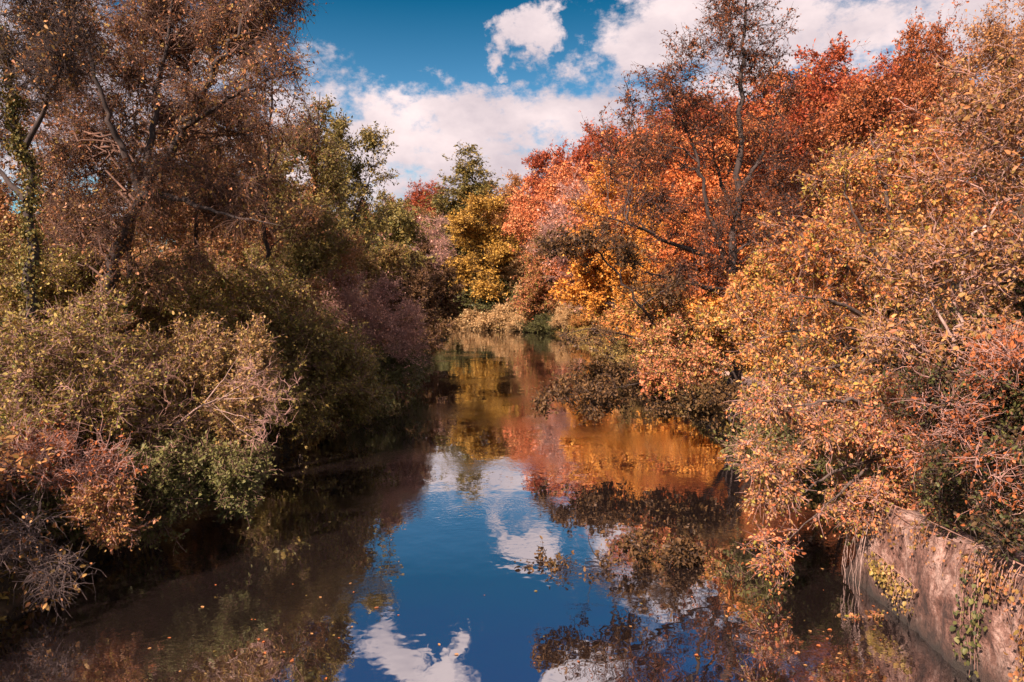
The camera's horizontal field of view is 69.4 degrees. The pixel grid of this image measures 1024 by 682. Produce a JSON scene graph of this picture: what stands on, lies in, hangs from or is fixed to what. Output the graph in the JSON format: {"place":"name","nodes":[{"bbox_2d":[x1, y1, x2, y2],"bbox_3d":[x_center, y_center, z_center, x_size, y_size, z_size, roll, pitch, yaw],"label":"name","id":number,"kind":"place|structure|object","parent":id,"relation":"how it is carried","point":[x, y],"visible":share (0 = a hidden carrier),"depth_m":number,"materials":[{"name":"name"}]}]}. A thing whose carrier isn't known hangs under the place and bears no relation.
{"place":"outdoors","nodes":[
{"label":"outdoors","id":0,"kind":"place"},
{"bbox_2d":[0,329,974,681],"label":"river water","id":1,"kind":"structure","parent":0,"point":[340,525],"depth_m":13.23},
{"bbox_2d":[514,523,712,579],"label":"fallen branch","id":2,"kind":"object","parent":1,"relation":"in","point":[678,553],"visible":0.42,"depth_m":13.61,"materials":[{"name":"brown plant"}]},
{"bbox_2d":[0,177,1023,616],"bbox_3d":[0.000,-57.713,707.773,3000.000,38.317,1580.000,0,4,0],"label":"ground","id":3,"kind":"structure","parent":0,"point":[6,607],"depth_m":16.66,"materials":[{"name":"brown plant"}]},
{"bbox_2d":[0,175,50,268],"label":"woodland tree","id":4,"kind":"object","parent":3,"relation":"on","point":[12,216],"visible":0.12,"depth_m":28.76,"materials":[{"name":"brown plant"}]},
{"bbox_2d":[0,425,70,514],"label":"undergrowth bush","id":5,"kind":"object","parent":3,"relation":"on","point":[33,461],"visible":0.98,"depth_m":11.58,"materials":[{"name":"brown plant"}]},
{"bbox_2d":[0,469,104,619],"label":"bare bramble","id":6,"kind":"object","parent":3,"relation":"on","point":[45,575],"visible":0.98,"depth_m":11.50,"materials":[{"name":"grey plant"}]},
{"bbox_2d":[0,0,131,470],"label":"ivy clad tree","id":7,"kind":"object","parent":3,"relation":"on","point":[57,45],"visible":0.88,"depth_m":15.46,"materials":[{"name":"green plant"}]},
{"bbox_2d":[0,214,137,375],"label":"riverside shrub","id":8,"kind":"object","parent":3,"relation":"on","point":[59,288],"visible":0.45,"depth_m":18.85,"materials":[{"name":"green plant"}]},
{"bbox_2d":[4,182,134,292],"bbox_3d":[-21.433,-3.109,33.831,7.136,9.118,6.929,1,4,18],"label":"woodland tree","id":9,"kind":"object","parent":3,"relation":"on","point":[50,227],"visible":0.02,"depth_m":32.92,"materials":[{"name":"brown plant"}]},
{"bbox_2d":[0,0,150,304],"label":"bare tree","id":10,"kind":"object","parent":3,"relation":"on","point":[43,179],"visible":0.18,"depth_m":21.32,"materials":[{"name":"brown plant"}]},
{"bbox_2d":[0,296,151,469],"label":"undergrowth bush","id":11,"kind":"object","parent":3,"relation":"on","point":[106,338],"visible":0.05,"depth_m":16.02,"materials":[{"name":"brown plant"}]},
{"bbox_2d":[0,411,153,515],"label":"bramble bush","id":12,"kind":"object","parent":3,"relation":"on","point":[89,467],"visible":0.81,"depth_m":12.64,"materials":[{"name":"red plant"}]},
{"bbox_2d":[0,274,167,484],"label":"riverside shrub","id":13,"kind":"object","parent":3,"relation":"on","point":[71,333],"visible":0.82,"depth_m":13.98,"materials":[{"name":"green plant"}]},
{"bbox_2d":[26,468,160,554],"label":"bramble bush","id":14,"kind":"object","parent":3,"relation":"on","point":[99,503],"visible":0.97,"depth_m":12.39,"materials":[{"name":"brown plant"}]},
{"bbox_2d":[0,293,190,407],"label":"undergrowth bush","id":15,"kind":"object","parent":3,"relation":"on","point":[129,327],"depth_m":21.49,"materials":[{"name":"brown plant"}]},
{"bbox_2d":[0,314,207,483],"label":"bramble bush","id":16,"kind":"object","parent":3,"relation":"on","point":[151,427],"visible":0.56,"depth_m":14.41,"materials":[{"name":"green plant"}]},
{"bbox_2d":[30,319,184,460],"bbox_3d":[-10.811,1.362,18.921,6.223,3.886,5.586,4,5,44],"label":"undergrowth bush","id":17,"kind":"object","parent":3,"relation":"on","point":[136,333],"visible":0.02,"depth_m":18.36,"materials":[{"name":"brown plant"}]},
{"bbox_2d":[51,0,202,314],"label":"bare tree","id":18,"kind":"object","parent":3,"relation":"on","point":[161,230],"visible":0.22,"depth_m":22.49,"materials":[{"name":"brown plant"}]},
{"bbox_2d":[0,390,272,559],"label":"riverside shrub","id":19,"kind":"object","parent":3,"relation":"on","point":[149,536],"visible":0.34,"depth_m":13.49,"materials":[{"name":"brown plant"}]},
{"bbox_2d":[7,0,334,324],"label":"leaning tree","id":20,"kind":"object","parent":3,"relation":"on","point":[199,107],"visible":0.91,"depth_m":18.99,"materials":[{"name":"brown plant"}]},
{"bbox_2d":[82,305,289,453],"bbox_3d":[-7.043,1.269,16.622,4.234,4.128,4.018,0,4,0],"label":"riverside shrub","id":21,"kind":"object","parent":3,"relation":"on","point":[213,370],"visible":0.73,"depth_m":16.03,"materials":[{"name":"beige plant"}]},
{"bbox_2d":[101,423,283,545],"bbox_3d":[-6.266,3.212,14.715,3.316,3.183,2.387,-1,4,-18],"label":"riverside shrub","id":22,"kind":"object","parent":3,"relation":"on","point":[229,477],"visible":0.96,"depth_m":14.28,"materials":[{"name":"green plant"}]},
{"bbox_2d":[114,312,279,408],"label":"undergrowth bush","id":23,"kind":"object","parent":3,"relation":"on","point":[201,348],"visible":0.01,"depth_m":23.64,"materials":[{"name":"brown plant"}]},
{"bbox_2d":[126,0,270,320],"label":"bare tree","id":24,"kind":"object","parent":3,"relation":"on","point":[196,224],"visible":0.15,"depth_m":24.61,"materials":[{"name":"brown plant"}]},
{"bbox_2d":[82,242,318,413],"bbox_3d":[-9.087,-0.109,21.763,6.946,5.683,4.591,-2,4,-30],"label":"riverside shrub","id":25,"kind":"object","parent":3,"relation":"on","point":[262,296],"visible":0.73,"depth_m":21.54,"materials":[{"name":"green plant"}]},
{"bbox_2d":[96,102,340,296],"bbox_3d":[-13.422,-4.952,33.444,11.410,12.948,6.224,0,4,0],"label":"brown tree","id":26,"kind":"object","parent":3,"relation":"on","point":[232,252],"visible":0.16,"depth_m":33.03,"materials":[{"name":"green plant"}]},
{"bbox_2d":[173,354,303,454],"bbox_3d":[-5.465,1.280,14.819,2.820,2.127,1.018,0,4,0],"label":"dead bough","id":27,"kind":"object","parent":3,"relation":"on","point":[253,420],"visible":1,"depth_m":14.83,"materials":[{"name":"brown plant"}]},
{"bbox_2d":[196,0,341,282],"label":"bare tree","id":28,"kind":"object","parent":3,"relation":"on","point":[305,213],"visible":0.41,"depth_m":26.58,"materials":[{"name":"brown plant"}]},
{"bbox_2d":[229,216,366,340],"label":"riverside shrub","id":29,"kind":"object","parent":3,"relation":"on","point":[344,261],"visible":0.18,"depth_m":32.76,"materials":[{"name":"green plant"}]},
{"bbox_2d":[215,288,390,425],"bbox_3d":[-6.099,0.734,22.586,5.281,4.680,4.949,-2,4,-29],"label":"riverside shrub","id":30,"kind":"object","parent":3,"relation":"on","point":[327,358],"visible":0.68,"depth_m":22.93,"materials":[{"name":"green plant"}]},
{"bbox_2d":[237,93,380,347],"bbox_3d":[-8.474,-3.895,30.644,5.765,12.805,5.208,-2,4,-27],"label":"slender tree","id":31,"kind":"object","parent":3,"relation":"on","point":[306,258],"visible":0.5,"depth_m":30.32,"materials":[{"name":"green plant"}]},
{"bbox_2d":[243,313,399,448],"bbox_3d":[-6.284,1.221,24.334,4.493,4.538,6.292,3,5,41],"label":"riverside shrub","id":32,"kind":"object","parent":3,"relation":"on","point":[311,412],"visible":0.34,"depth_m":23.93,"materials":[{"name":"green plant"}]},
{"bbox_2d":[280,108,398,291],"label":"fan branched tree","id":33,"kind":"object","parent":3,"relation":"on","point":[356,188],"visible":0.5,"depth_m":44.34,"materials":[{"name":"green plant"}]},
{"bbox_2d":[296,238,412,335],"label":"riverside shrub","id":34,"kind":"object","parent":3,"relation":"on","point":[386,260],"visible":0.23,"depth_m":39.07,"materials":[{"name":"green plant"}]},
{"bbox_2d":[309,262,435,379],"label":"riverside shrub","id":35,"kind":"object","parent":3,"relation":"on","point":[367,312],"visible":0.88,"depth_m":32.66,"materials":[{"name":"brown plant"}]},
{"bbox_2d":[331,337,439,420],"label":"riverside shrub","id":36,"kind":"object","parent":3,"relation":"on","point":[397,378],"visible":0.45,"depth_m":32.70,"materials":[{"name":"green plant"}]},
{"bbox_2d":[330,189,441,291],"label":"dense riverside tree","id":37,"kind":"object","parent":3,"relation":"on","point":[402,226],"visible":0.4,"depth_m":58.73,"materials":[{"name":"green plant"}]},
{"bbox_2d":[352,251,456,353],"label":"riverside shrub","id":38,"kind":"object","parent":3,"relation":"on","point":[417,283],"visible":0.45,"depth_m":47.06,"materials":[{"name":"green plant"}]},
{"bbox_2d":[374,205,456,275],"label":"bare pink tree","id":39,"kind":"object","parent":3,"relation":"on","point":[438,223],"visible":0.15,"depth_m":119.40,"materials":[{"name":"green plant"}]},
{"bbox_2d":[400,176,447,229],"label":"red dome tree","id":40,"kind":"object","parent":3,"relation":"on","point":[417,195],"visible":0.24,"depth_m":180.10,"materials":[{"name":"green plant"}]},
{"bbox_2d":[408,224,467,346],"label":"riverside shrub","id":41,"kind":"object","parent":3,"relation":"on","point":[448,297],"visible":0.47,"depth_m":68.38,"materials":[{"name":"green plant"}]},
{"bbox_2d":[414,141,508,262],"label":"evergreen tree","id":42,"kind":"object","parent":3,"relation":"on","point":[444,203],"visible":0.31,"depth_m":128.75,"materials":[{"name":"green plant"}]},
{"bbox_2d":[445,306,495,329],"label":"bank bush","id":43,"kind":"object","parent":3,"relation":"on","point":[466,314],"visible":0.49,"depth_m":105.71,"materials":[{"name":"beige plant"}]},
{"bbox_2d":[438,274,524,323],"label":"dark evergreen bush","id":44,"kind":"object","parent":3,"relation":"on","point":[482,301],"visible":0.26,"depth_m":107.58,"materials":[{"name":"green plant"}]},
{"bbox_2d":[440,187,526,306],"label":"yellow green tree","id":45,"kind":"object","parent":3,"relation":"on","point":[470,231],"visible":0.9,"depth_m":108.18,"materials":[{"name":"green plant"}]},
{"bbox_2d":[469,301,505,330],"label":"bank bush","id":46,"kind":"object","parent":3,"relation":"on","point":[483,322],"visible":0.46,"depth_m":103.55,"materials":[{"name":"beige plant"}]},
{"bbox_2d":[470,301,526,330],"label":"bank bush","id":47,"kind":"object","parent":3,"relation":"on","point":[503,311],"visible":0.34,"depth_m":102.40,"materials":[{"name":"beige plant"}]},
{"bbox_2d":[482,167,535,242],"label":"tan tree","id":48,"kind":"object","parent":3,"relation":"on","point":[516,181],"visible":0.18,"depth_m":124.80,"materials":[{"name":"orange plant"}]},
{"bbox_2d":[0,283,1023,618],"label":"ground cover","id":49,"kind":"object","parent":3,"relation":"on","point":[570,327],"visible":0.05,"depth_m":24.93,"materials":[{"name":"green plant"}]},
{"bbox_2d":[497,248,530,301],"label":"orange far tree","id":50,"kind":"object","parent":3,"relation":"on","point":[517,267],"visible":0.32,"depth_m":110.30,"materials":[{"name":"beige plant"}]},
{"bbox_2d":[499,307,549,330],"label":"bank bush","id":51,"kind":"object","parent":3,"relation":"on","point":[511,325],"visible":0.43,"depth_m":99.53,"materials":[{"name":"beige plant"}]},
{"bbox_2d":[508,145,555,236],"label":"dark red tree","id":52,"kind":"object","parent":3,"relation":"on","point":[539,159],"visible":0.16,"depth_m":125.15,"materials":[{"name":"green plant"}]},
{"bbox_2d":[506,221,561,326],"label":"pink orange tree","id":53,"kind":"object","parent":3,"relation":"on","point":[533,297],"visible":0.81,"depth_m":96.47,"materials":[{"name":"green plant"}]},
{"bbox_2d":[515,312,555,332],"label":"bank bush","id":54,"kind":"object","parent":3,"relation":"on","point":[540,320],"visible":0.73,"depth_m":96.12,"materials":[{"name":"green plant"}]},
{"bbox_2d":[500,152,593,282],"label":"red beech","id":55,"kind":"object","parent":3,"relation":"on","point":[527,214],"visible":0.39,"depth_m":104.67,"materials":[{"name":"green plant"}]},
{"bbox_2d":[519,157,600,313],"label":"bare mauve tree","id":56,"kind":"object","parent":3,"relation":"on","point":[551,227],"visible":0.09,"depth_m":89.77,"materials":[{"name":"pink plant"}]},
{"bbox_2d":[546,310,574,328],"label":"bank bush","id":57,"kind":"object","parent":3,"relation":"on","point":[564,317],"visible":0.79,"depth_m":92.28,"materials":[{"name":"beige plant"}]},
{"bbox_2d":[542,217,581,303],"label":"slope tree","id":58,"kind":"object","parent":3,"relation":"on","point":[553,269],"visible":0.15,"depth_m":94.97,"materials":[{"name":"orange plant"}]},
{"bbox_2d":[552,300,596,317],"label":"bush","id":59,"kind":"object","parent":3,"relation":"on","point":[560,310],"visible":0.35,"depth_m":93.86,"materials":[{"name":"beige plant"}]},
{"bbox_2d":[533,110,621,197],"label":"dark red tree","id":60,"kind":"object","parent":3,"relation":"on","point":[576,154],"visible":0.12,"depth_m":114.79,"materials":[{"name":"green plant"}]},
{"bbox_2d":[568,313,595,329],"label":"bank bush","id":61,"kind":"object","parent":3,"relation":"on","point":[577,321],"visible":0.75,"depth_m":86.27,"materials":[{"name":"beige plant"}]},
{"bbox_2d":[546,151,635,312],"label":"orange tree","id":62,"kind":"object","parent":3,"relation":"on","point":[584,287],"visible":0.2,"depth_m":74.90,"materials":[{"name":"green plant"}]},
{"bbox_2d":[571,277,623,326],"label":"slope tree","id":63,"kind":"object","parent":3,"relation":"on","point":[596,310],"visible":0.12,"depth_m":80.65,"materials":[{"name":"orange plant"}]},
{"bbox_2d":[576,109,644,193],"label":"slope tree","id":64,"kind":"object","parent":3,"relation":"on","point":[598,145],"visible":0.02,"depth_m":107.56,"materials":[{"name":"red plant"}]},
{"bbox_2d":[560,125,669,243],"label":"red tree","id":65,"kind":"object","parent":3,"relation":"on","point":[579,221],"visible":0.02,"depth_m":83.72,"materials":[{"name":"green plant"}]},
{"bbox_2d":[586,294,644,345],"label":"bank bush","id":66,"kind":"object","parent":3,"relation":"on","point":[609,315],"visible":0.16,"depth_m":56.30,"materials":[{"name":"orange plant"}]},
{"bbox_2d":[530,215,738,414],"bbox_3d":[4.571,-0.523,24.166,8.255,7.050,3.356,-1,4,-22],"label":"leaning sapling","id":67,"kind":"object","parent":3,"relation":"on","point":[586,236],"visible":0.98,"depth_m":23.63,"materials":[{"name":"brown plant"}]},
{"bbox_2d":[589,171,687,302],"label":"orange tree","id":68,"kind":"object","parent":3,"relation":"on","point":[623,275],"visible":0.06,"depth_m":60.97,"materials":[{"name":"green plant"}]},
{"bbox_2d":[529,347,749,430],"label":"riverside shrub","id":69,"kind":"object","parent":3,"relation":"on","point":[705,405],"visible":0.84,"depth_m":23.03,"materials":[{"name":"brown plant"}]},
{"bbox_2d":[610,327,702,374],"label":"bank bush","id":70,"kind":"object","parent":3,"relation":"on","point":[626,349],"visible":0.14,"depth_m":42.38,"materials":[{"name":"brown plant"}]},
{"bbox_2d":[600,288,722,341],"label":"bank bush","id":71,"kind":"object","parent":3,"relation":"on","point":[691,301],"visible":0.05,"depth_m":47.15,"materials":[{"name":"orange plant"}]},
{"bbox_2d":[624,210,721,299],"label":"slope tree","id":72,"kind":"object","parent":3,"relation":"on","point":[647,266],"visible":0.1,"depth_m":56.08,"materials":[{"name":"orange plant"}]},
{"bbox_2d":[593,106,758,270],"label":"red tree","id":73,"kind":"object","parent":3,"relation":"on","point":[673,176],"visible":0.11,"depth_m":62.22,"materials":[{"name":"orange plant"}]},
{"bbox_2d":[616,309,748,410],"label":"riverside shrub","id":74,"kind":"object","parent":3,"relation":"on","point":[662,357],"visible":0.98,"depth_m":22.53,"materials":[{"name":"brown plant"}]},
{"bbox_2d":[563,0,818,418],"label":"tall alder","id":75,"kind":"object","parent":3,"relation":"on","point":[643,148],"visible":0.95,"depth_m":26.10,"materials":[{"name":"brown plant"}]},
{"bbox_2d":[626,72,758,170],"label":"red tree","id":76,"kind":"object","parent":3,"relation":"on","point":[666,111],"visible":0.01,"depth_m":86.33,"materials":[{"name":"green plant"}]},
{"bbox_2d":[605,293,796,370],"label":"bank bush","id":77,"kind":"object","parent":3,"relation":"on","point":[638,330],"visible":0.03,"depth_m":38.76,"materials":[{"name":"orange plant"}]},
{"bbox_2d":[638,163,766,306],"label":"copper tree","id":78,"kind":"object","parent":3,"relation":"on","point":[689,256],"visible":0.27,"depth_m":46.21,"materials":[{"name":"red plant"}]},
{"bbox_2d":[621,247,789,427],"bbox_3d":[6.589,-0.023,25.330,5.612,6.414,3.643,2,4,30],"label":"riverside shrub","id":79,"kind":"object","parent":3,"relation":"on","point":[712,328],"visible":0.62,"depth_m":24.64,"materials":[{"name":"orange plant"}]},
{"bbox_2d":[669,107,778,305],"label":"copper tree","id":80,"kind":"object","parent":3,"relation":"on","point":[709,182],"visible":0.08,"depth_m":55.64,"materials":[{"name":"orange plant"}]},
{"bbox_2d":[680,85,780,270],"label":"copper tree","id":81,"kind":"object","parent":3,"relation":"on","point":[752,109],"visible":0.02,"depth_m":72.71,"materials":[{"name":"red plant"}]},
{"bbox_2d":[737,217,792,318],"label":"slope tree","id":82,"kind":"object","parent":3,"relation":"on","point":[777,276],"visible":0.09,"depth_m":43.57,"materials":[{"name":"brown plant"}]},
{"bbox_2d":[728,61,816,120],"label":"slope tree","id":83,"kind":"object","parent":3,"relation":"on","point":[768,105],"visible":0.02,"depth_m":88.64,"materials":[{"name":"orange plant"}]},
{"bbox_2d":[716,57,848,225],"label":"copper tree","id":84,"kind":"object","parent":3,"relation":"on","point":[806,74],"visible":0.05,"depth_m":63.91,"materials":[{"name":"red plant"}]},
{"bbox_2d":[754,155,835,326],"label":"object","id":85,"kind":"object","parent":3,"relation":"on","point":[774,274],"visible":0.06,"depth_m":43.01,"materials":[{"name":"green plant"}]},
{"bbox_2d":[710,418,924,548],"bbox_3d":[6.143,3.192,15.733,2.941,2.788,5.422,0,4,0],"label":"riverside shrub","id":86,"kind":"object","parent":3,"relation":"on","point":[820,486],"visible":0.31,"depth_m":14.69,"materials":[{"name":"orange plant"}]},
{"bbox_2d":[760,30,914,212],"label":"copper tree","id":87,"kind":"object","parent":3,"relation":"on","point":[826,95],"visible":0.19,"depth_m":57.77,"materials":[{"name":"red plant"}]},
{"bbox_2d":[716,359,960,596],"bbox_3d":[5.710,2.720,12.476,4.420,4.965,2.202,0,4,0],"label":"overhanging tree","id":88,"kind":"object","parent":3,"relation":"on","point":[889,437],"visible":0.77,"depth_m":12.28,"materials":[{"name":"orange plant"}]},
{"bbox_2d":[842,520,867,595],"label":"hanging roots","id":89,"kind":"object","parent":88,"relation":"hanging from","point":[853,553],"visible":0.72,"depth_m":12.56,"materials":[{"name":"brown plant"}]},
{"bbox_2d":[808,120,902,296],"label":"golden slope tree","id":90,"kind":"object","parent":3,"relation":"on","point":[840,223],"depth_m":45.13,"materials":[{"name":"brown plant"}]},
{"bbox_2d":[722,114,1011,478],"bbox_3d":[6.863,-0.764,14.921,7.059,7.963,3.957,-2,4,-23],"label":"golden tree","id":91,"kind":"object","parent":3,"relation":"on","point":[831,263],"visible":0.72,"depth_m":14.54,"materials":[{"name":"orange plant"}]},
{"bbox_2d":[730,229,1023,466],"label":"riverside shrub","id":92,"kind":"object","parent":3,"relation":"on","point":[926,322],"visible":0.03,"depth_m":13.70,"materials":[{"name":"brown plant"}]},
{"bbox_2d":[756,60,1023,360],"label":"hillside maple","id":93,"kind":"object","parent":3,"relation":"on","point":[860,107],"visible":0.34,"depth_m":29.77,"materials":[{"name":"orange plant"}]},
{"bbox_2d":[835,30,1023,530],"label":"pale barked tree","id":94,"kind":"object","parent":3,"relation":"on","point":[1008,139],"visible":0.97,"depth_m":10.88,"materials":[{"name":"orange plant"}]},
{"bbox_2d":[881,102,983,228],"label":"tan slope tree","id":95,"kind":"object","parent":3,"relation":"on","point":[931,121],"visible":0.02,"depth_m":50.46,"materials":[{"name":"brown plant"}]},
{"bbox_2d":[846,509,1023,681],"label":"river wall","id":96,"kind":"structure","parent":3,"relation":"on","point":[933,602],"depth_m":10.29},
{"bbox_2d":[864,550,919,616],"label":"ivy creeper","id":97,"kind":"object","parent":96,"relation":"attached to","point":[879,572],"visible":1,"depth_m":11.49,"materials":[{"name":"yellow plant"}]},
{"bbox_2d":[859,496,1023,631],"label":"ivy creeper","id":98,"kind":"object","parent":96,"relation":"attached to","point":[981,575],"visible":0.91,"depth_m":9.54,"materials":[{"name":"brown plant"}]},
{"bbox_2d":[950,561,995,677],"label":"ivy creeper","id":99,"kind":"object","parent":96,"relation":"attached to","point":[974,624],"visible":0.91,"depth_m":9.49,"materials":[{"name":"green plant"}]},
{"bbox_2d":[999,589,1023,681],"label":"ivy creeper","id":100,"kind":"object","parent":96,"relation":"attached to","point":[1021,651],"visible":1,"depth_m":8.60,"materials":[{"name":"brown plant"}]},
{"bbox_2d":[889,0,984,147],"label":"umbrella tree","id":101,"kind":"object","parent":3,"relation":"on","point":[912,73],"visible":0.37,"depth_m":73.42,"materials":[{"name":"orange plant"}]},
{"bbox_2d":[875,346,1023,576],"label":"riverside shrub","id":102,"kind":"object","parent":3,"relation":"on","point":[1007,426],"visible":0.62,"depth_m":9.58,"materials":[{"name":"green plant"}]},
{"bbox_2d":[885,314,1023,552],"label":"bramble bush","id":103,"kind":"object","parent":3,"relation":"on","point":[1014,340],"visible":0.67,"depth_m":9.41,"materials":[{"name":"red plant"}]},
{"bbox_2d":[918,0,1023,242],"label":"feathery tree","id":104,"kind":"object","parent":3,"relation":"on","point":[995,34],"visible":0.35,"depth_m":35.85,"materials":[{"name":"orange plant"}]},
{"bbox_2d":[0,0,1023,253],"label":"sky","id":105,"kind":"structure","parent":0,"point":[508,79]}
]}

